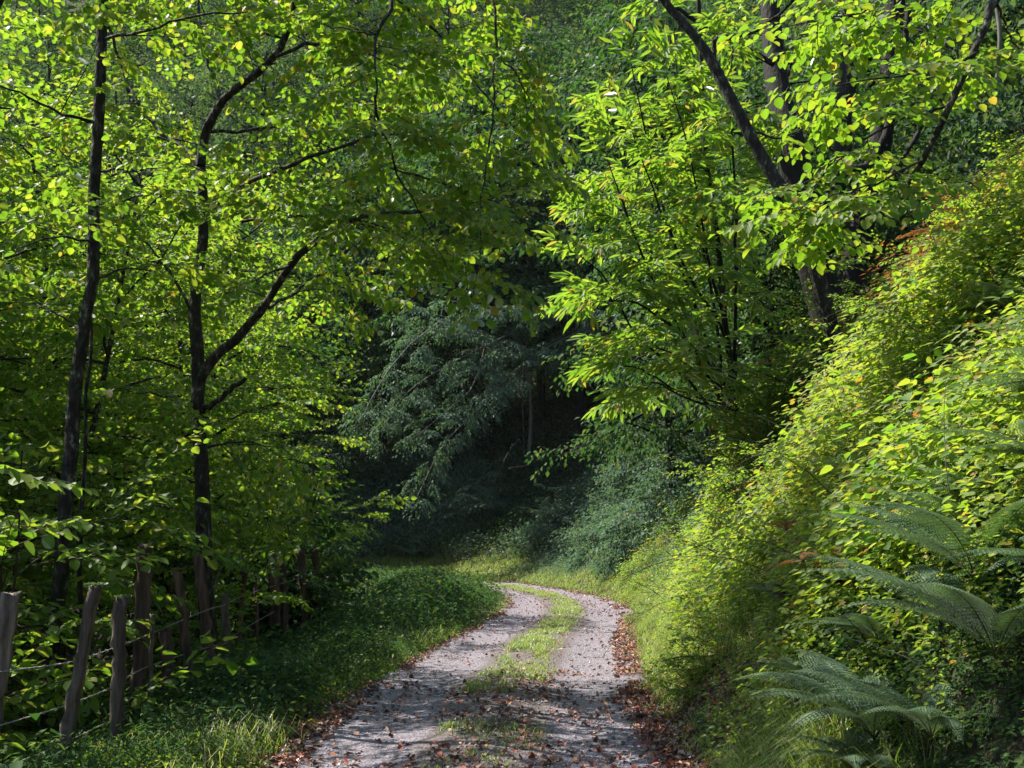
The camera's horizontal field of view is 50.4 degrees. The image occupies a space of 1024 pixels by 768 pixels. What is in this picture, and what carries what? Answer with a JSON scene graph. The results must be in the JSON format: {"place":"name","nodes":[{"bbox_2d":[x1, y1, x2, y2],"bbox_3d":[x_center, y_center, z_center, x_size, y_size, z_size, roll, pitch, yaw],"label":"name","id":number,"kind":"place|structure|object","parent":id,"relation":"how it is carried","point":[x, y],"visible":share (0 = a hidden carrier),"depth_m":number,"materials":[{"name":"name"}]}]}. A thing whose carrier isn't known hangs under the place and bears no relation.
{"place":"outdoors","nodes":[
{"label":"outdoors","id":0,"kind":"place"},
{"bbox_2d":[267,576,695,767],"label":"gravel path","id":1,"kind":"structure","parent":0,"point":[344,743],"depth_m":9.86,"materials":[{"name":"grey gravel"}]},
{"bbox_2d":[412,579,585,767],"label":"grass","id":2,"kind":"structure","parent":0,"point":[534,637],"depth_m":13.12,"materials":[{"name":"green plant"}]},
{"bbox_2d":[0,0,1023,767],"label":"ground","id":3,"kind":"structure","parent":0,"point":[990,738],"depth_m":44.28,"materials":[{"name":"green plant"}]},
{"bbox_2d":[0,442,127,767],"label":"hazel shrub","id":4,"kind":"object","parent":3,"relation":"on","point":[27,504],"visible":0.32,"depth_m":9.84,"materials":[{"name":"green plant"}]},
{"bbox_2d":[0,13,138,249],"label":"hillside tree","id":5,"kind":"object","parent":3,"relation":"on","point":[31,54],"visible":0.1,"depth_m":80.57,"materials":[{"name":"green plant"}]},
{"bbox_2d":[0,513,153,732],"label":"hazel shrub","id":6,"kind":"object","parent":3,"relation":"on","point":[25,552],"visible":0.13,"depth_m":10.32,"materials":[{"name":"green plant"}]},
{"bbox_2d":[0,61,166,503],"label":"woodland tree","id":7,"kind":"object","parent":3,"relation":"on","point":[38,165],"visible":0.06,"depth_m":19.67,"materials":[{"name":"green plant"}]},
{"bbox_2d":[0,319,233,736],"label":"sapling","id":8,"kind":"object","parent":3,"relation":"on","point":[5,526],"visible":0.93,"depth_m":9.52,"materials":[{"name":"green plant"}]},
{"bbox_2d":[0,161,244,645],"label":"woodland tree","id":9,"kind":"object","parent":3,"relation":"on","point":[48,261],"visible":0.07,"depth_m":17.80,"materials":[{"name":"green plant"}]},
{"bbox_2d":[0,0,248,637],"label":"woodland tree","id":10,"kind":"object","parent":3,"relation":"on","point":[31,32],"visible":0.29,"depth_m":13.61,"materials":[{"name":"green plant"}]},
{"bbox_2d":[0,448,258,766],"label":"hazel shrub","id":11,"kind":"object","parent":3,"relation":"on","point":[95,567],"visible":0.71,"depth_m":8.40,"materials":[{"name":"green plant"}]},
{"bbox_2d":[0,72,268,629],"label":"woodland tree","id":12,"kind":"object","parent":3,"relation":"on","point":[184,364],"visible":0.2,"depth_m":16.75,"materials":[{"name":"green plant"}]},
{"bbox_2d":[59,30,219,191],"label":"hillside tree","id":13,"kind":"object","parent":3,"relation":"on","point":[146,57],"visible":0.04,"depth_m":94.26,"materials":[{"name":"green plant"}]},
{"bbox_2d":[29,43,256,324],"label":"hillside tree","id":14,"kind":"object","parent":3,"relation":"on","point":[166,88],"visible":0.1,"depth_m":74.12,"materials":[{"name":"green plant"}]},
{"bbox_2d":[0,92,313,637],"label":"woodland tree","id":15,"kind":"object","parent":3,"relation":"on","point":[66,262],"visible":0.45,"depth_m":13.16,"materials":[{"name":"green plant"}]},
{"bbox_2d":[0,541,320,767],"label":"wire fence","id":16,"kind":"object","parent":3,"relation":"on","point":[9,612],"visible":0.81,"depth_m":8.89,"materials":[{"name":"brown wood"}]},
{"bbox_2d":[0,18,333,666],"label":"woodland tree","id":17,"kind":"object","parent":3,"relation":"on","point":[147,91],"visible":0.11,"depth_m":24.34,"materials":[{"name":"green plant"}]},
{"bbox_2d":[0,0,335,738],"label":"hornbeam tree","id":18,"kind":"object","parent":3,"relation":"on","point":[99,15],"visible":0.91,"depth_m":9.94,"materials":[{"name":"green plant"}]},
{"bbox_2d":[0,181,357,663],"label":"woodland tree","id":19,"kind":"object","parent":3,"relation":"on","point":[245,388],"visible":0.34,"depth_m":17.50,"materials":[{"name":"green plant"}]},
{"bbox_2d":[65,547,293,699],"bbox_3d":[-4.910,4.414,15.440,3.985,4.162,3.677,0,-8,0],"label":"dark shrub","id":20,"kind":"object","parent":3,"relation":"on","point":[129,648],"visible":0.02,"depth_m":15.62,"materials":[{"name":"green plant"}]},
{"bbox_2d":[62,544,298,697],"bbox_3d":[-3.856,3.324,12.790,2.800,2.851,2.808,5,-10,-30],"label":"hazel shrub","id":21,"kind":"object","parent":3,"relation":"on","point":[196,643],"visible":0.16,"depth_m":13.08,"materials":[{"name":"green plant"}]},
{"bbox_2d":[113,76,257,229],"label":"hillside tree","id":22,"kind":"object","parent":3,"relation":"on","point":[190,100],"visible":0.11,"depth_m":84.62,"materials":[{"name":"green plant"}]},
{"bbox_2d":[0,141,382,646],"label":"woodland tree","id":23,"kind":"object","parent":3,"relation":"on","point":[277,345],"visible":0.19,"depth_m":22.98,"materials":[{"name":"green plant"}]},
{"bbox_2d":[43,160,369,615],"bbox_3d":[-10.719,1.752,37.102,12.280,18.362,12.930,5,-10,-30],"label":"hillside tree","id":24,"kind":"object","parent":3,"relation":"on","point":[354,496],"visible":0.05,"depth_m":36.60,"materials":[{"name":"green plant"}]},
{"bbox_2d":[0,565,444,767],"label":"undergrowth","id":25,"kind":"object","parent":3,"relation":"on","point":[19,764],"visible":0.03,"depth_m":15.27,"materials":[{"name":"green plant"}]},
{"bbox_2d":[42,161,416,654],"bbox_3d":[-7.991,1.473,28.739,10.826,15.950,9.320,1,-8,-9],"label":"woodland tree","id":26,"kind":"object","parent":3,"relation":"on","point":[249,367],"visible":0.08,"depth_m":29.19,"materials":[{"name":"green plant"}]},
{"bbox_2d":[167,13,335,259],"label":"hillside tree","id":27,"kind":"object","parent":3,"relation":"on","point":[233,113],"visible":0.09,"depth_m":84.44,"materials":[{"name":"green plant"}]},
{"bbox_2d":[162,22,343,279],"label":"hillside tree","id":28,"kind":"object","parent":3,"relation":"on","point":[265,45],"visible":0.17,"depth_m":75.65,"materials":[{"name":"green plant"}]},
{"bbox_2d":[18,605,492,767],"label":"grass","id":29,"kind":"structure","parent":3,"relation":"on","point":[271,731],"depth_m":7.80,"materials":[{"name":"green plant"}]},
{"bbox_2d":[0,581,511,767],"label":"undergrowth","id":30,"kind":"object","parent":3,"relation":"on","point":[221,693],"visible":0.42,"depth_m":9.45,"materials":[{"name":"green plant"}]},
{"bbox_2d":[50,617,476,767],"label":"undergrowth","id":31,"kind":"object","parent":3,"relation":"on","point":[364,675],"visible":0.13,"depth_m":9.59,"materials":[{"name":"green plant"}]},
{"bbox_2d":[139,215,391,503],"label":"hollow tree","id":32,"kind":"object","parent":3,"relation":"on","point":[338,382],"visible":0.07,"depth_m":56.65,"materials":[{"name":"green plant"}]},
{"bbox_2d":[20,0,531,674],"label":"hornbeam tree","id":33,"kind":"object","parent":3,"relation":"on","point":[390,226],"visible":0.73,"depth_m":11.18,"materials":[{"name":"green plant"}]},
{"bbox_2d":[152,494,404,661],"bbox_3d":[-4.234,4.560,19.332,4.553,5.153,4.934,2,-9,-16],"label":"dark shrub","id":34,"kind":"object","parent":3,"relation":"on","point":[335,572],"visible":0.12,"depth_m":19.45,"materials":[{"name":"green plant"}]},
{"bbox_2d":[214,531,381,646],"bbox_3d":[-3.682,4.288,18.476,3.152,3.568,3.416,-5,-10,32],"label":"dark shrub","id":35,"kind":"object","parent":3,"relation":"on","point":[317,582],"visible":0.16,"depth_m":18.30,"materials":[{"name":"green plant"}]},
{"bbox_2d":[0,0,597,336],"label":"beech tree","id":36,"kind":"object","parent":3,"relation":"on","point":[529,88],"visible":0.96,"depth_m":9.25,"materials":[{"name":"green plant"}]},
{"bbox_2d":[266,44,404,197],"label":"hillside tree","id":37,"kind":"object","parent":3,"relation":"on","point":[337,116],"visible":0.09,"depth_m":83.10,"materials":[{"name":"green plant"}]},
{"bbox_2d":[275,0,431,168],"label":"hillside tree","id":38,"kind":"object","parent":3,"relation":"on","point":[369,24],"visible":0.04,"depth_m":102.71,"materials":[{"name":"green plant"}]},
{"bbox_2d":[253,124,472,466],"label":"hollow tree","id":39,"kind":"object","parent":3,"relation":"on","point":[350,195],"visible":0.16,"depth_m":57.21,"materials":[{"name":"green plant"}]},
{"bbox_2d":[252,563,516,656],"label":"undergrowth","id":40,"kind":"object","parent":3,"relation":"on","point":[408,598],"visible":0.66,"depth_m":18.96,"materials":[{"name":"green plant"}]},
{"bbox_2d":[375,0,498,142],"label":"hillside tree","id":41,"kind":"object","parent":3,"relation":"on","point":[478,3],"visible":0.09,"depth_m":96.22,"materials":[{"name":"green plant"}]},
{"bbox_2d":[297,104,605,485],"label":"hollow tree","id":42,"kind":"object","parent":3,"relation":"on","point":[383,322],"visible":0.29,"depth_m":53.60,"materials":[{"name":"green plant"}]},
{"bbox_2d":[248,343,696,561],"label":"tree","id":43,"kind":"object","parent":3,"relation":"on","point":[530,487],"visible":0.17,"depth_m":54.72,"materials":[{"name":"green plant"}]},
{"bbox_2d":[434,453,513,533],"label":"pale bush","id":44,"kind":"object","parent":3,"relation":"on","point":[490,501],"visible":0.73,"depth_m":50.81,"materials":[{"name":"green plant"}]},
{"bbox_2d":[338,298,634,524],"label":"arching tree","id":45,"kind":"object","parent":3,"relation":"on","point":[493,354],"visible":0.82,"depth_m":47.42,"materials":[{"name":"green plant"}]},
{"bbox_2d":[233,355,742,562],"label":"undergrowth","id":46,"kind":"object","parent":3,"relation":"on","point":[462,482],"visible":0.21,"depth_m":54.02,"materials":[{"name":"green plant"}]},
{"bbox_2d":[307,528,683,602],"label":"grass","id":47,"kind":"structure","parent":3,"relation":"on","point":[541,578],"depth_m":45.59,"materials":[{"name":"green plant"}]},
{"bbox_2d":[423,0,567,87],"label":"hillside tree","id":48,"kind":"object","parent":3,"relation":"on","point":[482,12],"visible":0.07,"depth_m":101.02,"materials":[{"name":"green plant"}]},
{"bbox_2d":[386,1,608,363],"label":"hollow tree","id":49,"kind":"object","parent":3,"relation":"on","point":[466,108],"visible":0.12,"depth_m":63.38,"materials":[{"name":"green plant"}]},
{"bbox_2d":[139,358,914,767],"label":"fallen leaves","id":50,"kind":"object","parent":3,"relation":"on","point":[653,728],"visible":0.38,"depth_m":9.10,"materials":[{"name":"brown plant"}]},
{"bbox_2d":[417,69,655,433],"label":"hollow tree","id":51,"kind":"object","parent":3,"relation":"on","point":[580,403],"visible":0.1,"depth_m":55.06,"materials":[{"name":"green plant"}]},
{"bbox_2d":[500,0,594,70],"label":"hillside tree","id":52,"kind":"object","parent":3,"relation":"on","point":[560,32],"visible":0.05,"depth_m":81.57,"materials":[{"name":"green plant"}]},
{"bbox_2d":[432,73,664,425],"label":"hollow tree","id":53,"kind":"object","parent":3,"relation":"on","point":[540,401],"visible":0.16,"depth_m":54.93,"materials":[{"name":"green plant"}]},
{"bbox_2d":[522,480,591,554],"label":"pale bush","id":54,"kind":"object","parent":3,"relation":"on","point":[541,528],"visible":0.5,"depth_m":45.22,"materials":[{"name":"green plant"}]},
{"bbox_2d":[560,479,650,574],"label":"pale bush","id":55,"kind":"object","parent":3,"relation":"on","point":[592,537],"visible":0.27,"depth_m":38.85,"materials":[{"name":"green plant"}]},
{"bbox_2d":[514,133,698,422],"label":"hollow tree","id":56,"kind":"object","parent":3,"relation":"on","point":[573,272],"visible":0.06,"depth_m":51.85,"materials":[{"name":"green plant"}]},
{"bbox_2d":[497,446,717,596],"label":"undergrowth","id":57,"kind":"object","parent":3,"relation":"on","point":[546,560],"visible":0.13,"depth_m":37.24,"materials":[{"name":"green plant"}]},
{"bbox_2d":[524,142,730,503],"bbox_3d":[4.964,-1.315,36.047,8.760,13.098,9.224,2,-9,-16],"label":"hillside tree","id":58,"kind":"object","parent":3,"relation":"on","point":[673,443],"visible":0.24,"depth_m":34.71,"materials":[{"name":"green plant"}]},
{"bbox_2d":[495,0,761,257],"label":"hollow tree","id":59,"kind":"object","parent":3,"relation":"on","point":[604,10],"visible":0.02,"depth_m":61.13,"materials":[{"name":"green plant"}]},
{"bbox_2d":[592,418,664,494],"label":"pale bush","id":60,"kind":"object","parent":3,"relation":"on","point":[615,475],"visible":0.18,"depth_m":42.26,"materials":[{"name":"green plant"}]},
{"bbox_2d":[260,115,1009,425],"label":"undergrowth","id":61,"kind":"object","parent":3,"relation":"on","point":[481,377],"visible":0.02,"depth_m":62.10,"materials":[{"name":"green plant"}]},
{"bbox_2d":[510,0,768,284],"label":"hollow tree","id":62,"kind":"object","parent":3,"relation":"on","point":[623,67],"visible":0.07,"depth_m":50.34,"materials":[{"name":"green plant"}]},
{"bbox_2d":[582,446,701,584],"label":"pale bush","id":63,"kind":"object","parent":3,"relation":"on","point":[627,527],"visible":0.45,"depth_m":32.04,"materials":[{"name":"green plant"}]},
{"bbox_2d":[531,0,817,487],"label":"chestnut tree","id":64,"kind":"object","parent":3,"relation":"on","point":[691,202],"visible":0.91,"depth_m":14.75,"materials":[{"name":"green plant"}]},
{"bbox_2d":[625,400,729,515],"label":"pale bush","id":65,"kind":"object","parent":3,"relation":"on","point":[677,468],"visible":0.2,"depth_m":35.99,"materials":[{"name":"green plant"}]},
{"bbox_2d":[648,609,746,713],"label":"bank shrub","id":66,"kind":"object","parent":3,"relation":"on","point":[689,659],"visible":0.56,"depth_m":9.26,"materials":[{"name":"green plant"}]},
{"bbox_2d":[655,441,798,604],"bbox_3d":[2.472,1.445,11.338,1.811,1.756,1.829,-7,-11,39],"label":"bank shrub","id":67,"kind":"object","parent":3,"relation":"on","point":[714,512],"visible":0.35,"depth_m":11.33,"materials":[{"name":"green plant"}]},
{"bbox_2d":[682,360,799,506],"bbox_3d":[3.295,0.642,14.536,2.058,1.976,2.038,3,-9,-20],"label":"bank shrub","id":68,"kind":"object","parent":3,"relation":"on","point":[725,450],"visible":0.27,"depth_m":14.37,"materials":[{"name":"green plant"}]},
{"bbox_2d":[591,30,894,435],"bbox_3d":[6.727,-3.139,29.286,9.224,13.098,8.760,-1,-8,8],"label":"hillside tree","id":69,"kind":"object","parent":3,"relation":"on","point":[640,312],"visible":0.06,"depth_m":29.43,"materials":[{"name":"green plant"}]},
{"bbox_2d":[659,0,845,377],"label":"crooked tree","id":70,"kind":"object","parent":3,"relation":"on","point":[758,149],"visible":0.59,"depth_m":12.95,"materials":[{"name":"brown plant"}]},
{"bbox_2d":[626,99,888,432],"bbox_3d":[4.602,-1.556,19.625,5.153,7.705,5.426,-1,-8,10],"label":"hillside tree","id":71,"kind":"object","parent":3,"relation":"on","point":[791,280],"visible":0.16,"depth_m":19.40,"materials":[{"name":"green plant"}]},
{"bbox_2d":[556,0,1015,337],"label":"oak tree","id":72,"kind":"object","parent":3,"relation":"on","point":[790,174],"visible":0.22,"depth_m":18.12,"materials":[{"name":"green plant"}]},
{"bbox_2d":[622,346,957,767],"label":"grass","id":73,"kind":"structure","parent":3,"relation":"on","point":[766,757],"depth_m":6.53,"materials":[{"name":"green plant"}]},
{"bbox_2d":[649,1,941,417],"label":"hillside tree","id":74,"kind":"object","parent":3,"relation":"on","point":[764,101],"visible":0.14,"depth_m":20.69,"materials":[{"name":"green plant"}]},
{"bbox_2d":[582,125,1023,709],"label":"bramble stems","id":75,"kind":"object","parent":3,"relation":"on","point":[754,489],"visible":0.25,"depth_m":8.97,"materials":[{"name":"plant"}]},
{"bbox_2d":[712,251,894,443],"bbox_3d":[3.885,-0.464,13.640,2.515,2.415,2.490,6,-11,-37],"label":"bank shrub","id":76,"kind":"object","parent":3,"relation":"on","point":[763,292],"visible":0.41,"depth_m":13.55,"materials":[{"name":"green plant"}]},
{"bbox_2d":[600,140,1023,767],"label":"undergrowth","id":77,"kind":"object","parent":3,"relation":"on","point":[794,608],"visible":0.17,"depth_m":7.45,"materials":[{"name":"green plant"}]},
{"bbox_2d":[723,650,928,739],"bbox_3d":[1.676,1.518,5.260,1.512,0.347,1.284,-5,-10,33],"label":"fern","id":78,"kind":"object","parent":3,"relation":"on","point":[868,719],"visible":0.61,"depth_m":5.28,"materials":[{"name":"green plant"}]},
{"bbox_2d":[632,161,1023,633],"bbox_3d":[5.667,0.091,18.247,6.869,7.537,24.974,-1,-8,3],"label":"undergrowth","id":79,"kind":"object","parent":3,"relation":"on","point":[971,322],"visible":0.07,"depth_m":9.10,"materials":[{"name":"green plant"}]},
{"bbox_2d":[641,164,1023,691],"bbox_3d":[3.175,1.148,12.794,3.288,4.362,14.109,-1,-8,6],"label":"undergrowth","id":80,"kind":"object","parent":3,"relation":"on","point":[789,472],"visible":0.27,"depth_m":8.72,"materials":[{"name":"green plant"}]},
{"bbox_2d":[642,155,1023,666],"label":"dry stems","id":81,"kind":"object","parent":3,"relation":"on","point":[944,424],"visible":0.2,"depth_m":7.42,"materials":[{"name":"brown plant"}]},
{"bbox_2d":[675,0,999,379],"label":"hillside tree","id":82,"kind":"object","parent":3,"relation":"on","point":[872,84],"visible":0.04,"depth_m":22.80,"materials":[{"name":"green plant"}]},
{"bbox_2d":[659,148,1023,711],"bbox_3d":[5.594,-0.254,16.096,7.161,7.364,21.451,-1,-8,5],"label":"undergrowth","id":83,"kind":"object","parent":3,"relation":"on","point":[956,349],"visible":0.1,"depth_m":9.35,"materials":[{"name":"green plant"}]},
{"bbox_2d":[779,726,913,767],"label":"fern","id":84,"kind":"object","parent":3,"relation":"on","point":[852,757],"visible":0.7,"depth_m":5.08,"materials":[{"name":"green plant"}]},
{"bbox_2d":[791,613,913,645],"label":"fern","id":85,"kind":"object","parent":3,"relation":"on","point":[868,621],"visible":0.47,"depth_m":5.68,"materials":[{"name":"green plant"}]},
{"bbox_2d":[703,0,1004,280],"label":"hillside tree","id":86,"kind":"object","parent":3,"relation":"on","point":[787,22],"visible":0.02,"depth_m":45.23,"materials":[{"name":"green plant"}]},
{"bbox_2d":[688,0,1023,274],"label":"beech tree","id":87,"kind":"object","parent":3,"relation":"on","point":[815,226],"visible":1,"depth_m":8.04,"materials":[{"name":"green plant"}]},
{"bbox_2d":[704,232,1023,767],"bbox_3d":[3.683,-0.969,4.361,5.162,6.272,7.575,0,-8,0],"label":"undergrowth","id":88,"kind":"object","parent":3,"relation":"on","point":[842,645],"visible":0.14,"depth_m":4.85,"materials":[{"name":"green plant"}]},
{"bbox_2d":[778,670,989,744],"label":"fern","id":89,"kind":"object","parent":3,"relation":"on","point":[917,714],"visible":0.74,"depth_m":4.54,"materials":[{"name":"green plant"}]},
{"bbox_2d":[745,0,1023,303],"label":"hillside tree","id":90,"kind":"object","parent":3,"relation":"on","point":[982,94],"visible":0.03,"depth_m":27.54,"materials":[{"name":"green plant"}]},
{"bbox_2d":[775,553,1023,659],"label":"fern","id":91,"kind":"object","parent":3,"relation":"on","point":[972,611],"visible":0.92,"depth_m":4.33,"materials":[{"name":"green plant"}]},
{"bbox_2d":[800,499,1023,583],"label":"fern","id":92,"kind":"object","parent":3,"relation":"on","point":[938,539],"visible":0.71,"depth_m":4.79,"materials":[{"name":"green plant"}]},
{"bbox_2d":[819,136,1023,339],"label":"undergrowth","id":93,"kind":"object","parent":3,"relation":"on","point":[886,275],"visible":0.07,"depth_m":11.57,"materials":[{"name":"green plant"}]},
{"bbox_2d":[824,0,1023,317],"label":"oak tree","id":94,"kind":"object","parent":3,"relation":"on","point":[855,275],"visible":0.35,"depth_m":18.84,"materials":[{"name":"green plant"}]},
{"bbox_2d":[840,484,1019,538],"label":"fern","id":95,"kind":"object","parent":3,"relation":"on","point":[923,503],"visible":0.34,"depth_m":5.25,"materials":[{"name":"green plant"}]},
{"bbox_2d":[858,0,1023,275],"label":"hillside tree","id":96,"kind":"object","parent":3,"relation":"on","point":[993,112],"visible":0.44,"depth_m":19.51,"materials":[{"name":"green plant"}]},
{"bbox_2d":[869,129,1023,286],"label":"bank shrub","id":97,"kind":"object","parent":3,"relation":"on","point":[995,161],"visible":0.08,"depth_m":10.10,"materials":[{"name":"green plant"}]},
{"bbox_2d":[892,468,1006,508],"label":"fern","id":98,"kind":"object","parent":3,"relation":"on","point":[943,486],"visible":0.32,"depth_m":5.47,"materials":[{"name":"green plant"}]},
{"bbox_2d":[905,420,1023,467],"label":"fern","id":99,"kind":"object","parent":3,"relation":"on","point":[998,445],"visible":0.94,"depth_m":4.86,"materials":[{"name":"green plant"}]},
{"bbox_2d":[906,132,1023,285],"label":"bank shrub","id":100,"kind":"object","parent":3,"relation":"on","point":[953,178],"visible":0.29,"depth_m":8.45,"materials":[{"name":"green plant"}]},
{"bbox_2d":[933,278,1023,310],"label":"fern","id":101,"kind":"object","parent":3,"relation":"on","point":[1009,285],"visible":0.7,"depth_m":6.97,"materials":[{"name":"green plant"}]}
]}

